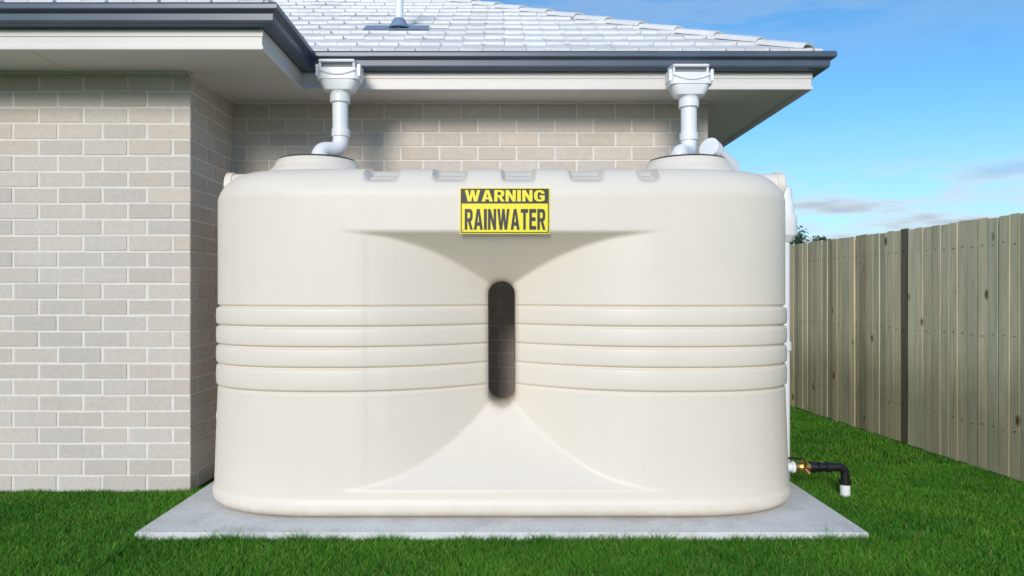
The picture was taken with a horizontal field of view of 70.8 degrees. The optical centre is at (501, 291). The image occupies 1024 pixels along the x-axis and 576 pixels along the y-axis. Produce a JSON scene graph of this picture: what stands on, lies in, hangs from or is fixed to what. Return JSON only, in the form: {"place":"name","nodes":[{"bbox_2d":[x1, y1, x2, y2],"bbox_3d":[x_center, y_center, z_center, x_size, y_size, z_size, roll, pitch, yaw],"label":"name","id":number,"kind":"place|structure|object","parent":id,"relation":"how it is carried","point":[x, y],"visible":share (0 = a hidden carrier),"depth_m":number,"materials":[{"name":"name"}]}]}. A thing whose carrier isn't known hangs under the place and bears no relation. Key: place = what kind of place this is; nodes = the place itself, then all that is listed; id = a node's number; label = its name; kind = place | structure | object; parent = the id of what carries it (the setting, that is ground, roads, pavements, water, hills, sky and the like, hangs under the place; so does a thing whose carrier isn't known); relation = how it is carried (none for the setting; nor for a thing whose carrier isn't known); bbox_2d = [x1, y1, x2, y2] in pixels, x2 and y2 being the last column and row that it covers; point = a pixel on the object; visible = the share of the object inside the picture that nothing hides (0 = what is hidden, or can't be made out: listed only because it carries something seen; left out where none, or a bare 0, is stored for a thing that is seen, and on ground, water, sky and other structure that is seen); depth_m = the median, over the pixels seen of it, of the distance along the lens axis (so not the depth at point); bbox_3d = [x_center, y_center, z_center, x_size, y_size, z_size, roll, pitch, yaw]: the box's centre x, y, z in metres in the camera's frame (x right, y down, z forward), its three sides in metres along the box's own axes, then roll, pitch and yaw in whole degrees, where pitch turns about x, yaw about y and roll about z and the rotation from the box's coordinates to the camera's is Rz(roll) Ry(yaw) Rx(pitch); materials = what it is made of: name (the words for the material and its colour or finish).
{"place":"outdoors","nodes":[
{"label":"outdoors","id":0,"kind":"place"},
{"bbox_2d":[326,1,637,45],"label":"roof underlay","id":1,"kind":"object","parent":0,"point":[433,23],"depth_m":6.27,"materials":[{"name":"grey"}]},
{"bbox_2d":[0,406,1023,575],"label":"ground","id":2,"kind":"structure","parent":0,"point":[208,482],"depth_m":3.74,"materials":[{"name":"green plant"}]},
{"bbox_2d":[0,73,706,491],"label":"brick wall","id":3,"kind":"structure","parent":2,"relation":"on","point":[158,267],"depth_m":4.68,"materials":[{"name":"beige brick"}]},
{"bbox_2d":[0,51,709,105],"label":"soffit beads","id":4,"kind":"object","parent":3,"relation":"on","point":[69,72],"visible":0.68,"depth_m":5.15},
{"bbox_2d":[0,29,812,146],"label":"fascia","id":5,"kind":"structure","parent":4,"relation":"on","point":[264,43],"depth_m":4.98,"materials":[{"name":"paint"}]},
{"bbox_2d":[0,0,822,50],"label":"roof tiles","id":6,"kind":"object","parent":5,"relation":"on","point":[319,25],"visible":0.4,"depth_m":5.64,"materials":[{"name":"grey tile"}]},
{"bbox_2d":[362,17,428,29],"bbox_3d":[-0.842,-2.124,5.747,0.510,0.112,0.174,0,0,0],"label":"vent flashing","id":7,"kind":"object","parent":6,"relation":"on","point":[396,22],"visible":0.91,"depth_m":5.69,"materials":[{"name":"grey metal"}]},
{"bbox_2d":[395,0,402,27],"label":"vent pipe","id":8,"kind":"object","parent":6,"relation":"attached to","point":[398,8],"depth_m":5.71,"materials":[{"name":"white plastic"}]},
{"bbox_2d":[268,0,814,47],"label":"hip caps","id":9,"kind":"object","parent":6,"relation":"on","point":[760,40],"visible":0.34,"depth_m":5.80,"materials":[{"name":"tile"}]},
{"bbox_2d":[0,2,836,78],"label":"gutter","id":10,"kind":"object","parent":5,"relation":"attached to","point":[274,23],"visible":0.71,"depth_m":4.86,"materials":[{"name":"metal"}]},
{"bbox_2d":[311,59,362,155],"bbox_3d":[-1.081,-1.174,4.713,0.313,0.738,0.309,0,0,0],"label":"rainwater downpipe","id":11,"kind":"object","parent":10,"relation":"attached to","point":[340,81],"visible":0.87,"depth_m":4.71,"materials":[{"name":"white plastic"}]},
{"bbox_2d":[665,64,713,154],"bbox_3d":[1.227,-1.156,4.692,0.318,0.711,0.349,0,0,0],"label":"rainwater downpipe","id":12,"kind":"object","parent":10,"relation":"attached to","point":[688,86],"visible":0.85,"depth_m":4.71,"materials":[{"name":"white plastic"}]},
{"bbox_2d":[0,51,801,143],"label":"soffit","id":13,"kind":"structure","parent":3,"relation":"attached to","point":[247,76],"depth_m":5.11,"materials":[{"name":"paint"}]},
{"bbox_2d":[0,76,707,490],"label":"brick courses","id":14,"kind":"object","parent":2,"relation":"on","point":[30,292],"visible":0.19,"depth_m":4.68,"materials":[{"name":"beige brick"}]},
{"bbox_2d":[135,481,868,541],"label":"concrete slab","id":15,"kind":"structure","parent":2,"relation":"on","point":[799,511],"depth_m":3.87,"materials":[{"name":"grey concrete"}]},
{"bbox_2d":[212,154,790,515],"bbox_3d":[0.020,0.210,4.550,3.580,2.083,1.210,0,0,0],"label":"rainwater tank","id":16,"kind":"object","parent":15,"relation":"on","point":[650,346],"visible":0.99,"depth_m":4.00,"materials":[{"name":"beige plastic"}]},
{"bbox_2d":[460,188,549,233],"bbox_3d":[0.018,-0.447,3.966,0.495,0.254,0.012,0,0,0],"label":"warning sign","id":17,"kind":"object","parent":16,"relation":"attached to","point":[504,210],"visible":1,"depth_m":3.96,"materials":[{"name":"yellow plastic"}]},
{"bbox_2d":[699,138,796,478],"bbox_3d":[1.623,0.178,4.684,0.960,2.244,0.160,0,0,-38],"label":"overflow pipe","id":18,"kind":"object","parent":16,"relation":"attached to","point":[713,146],"visible":0.41,"depth_m":4.88,"materials":[{"name":"white plastic"}]},
{"bbox_2d":[788,457,850,496],"bbox_3d":[1.992,1.170,4.576,0.456,0.319,0.080,0,0,0],"label":"tank outlet valve","id":19,"kind":"object","parent":16,"relation":"attached to","point":[808,468],"visible":0.85,"depth_m":4.55,"materials":[{"name":"black plastic"}]},
{"bbox_2d":[790,225,830,244],"bbox_3d":[6.226,-0.050,14.985,1.834,2.703,1.724,0,0,-34],"label":"tree","id":20,"kind":"object","parent":2,"relation":"on","point":[799,239],"visible":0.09,"depth_m":14.94,"materials":[{"name":"green plant"}]},
{"bbox_2d":[790,213,1023,481],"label":"wooden fence","id":21,"kind":"object","parent":2,"relation":"on","point":[914,337],"visible":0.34,"depth_m":5.89,"materials":[{"name":"beige wood"}]},
{"bbox_2d":[480,0,1023,244],"label":"sky","id":22,"kind":"structure","parent":0,"point":[916,120],"materials":[{"name":"blue"}]}
]}

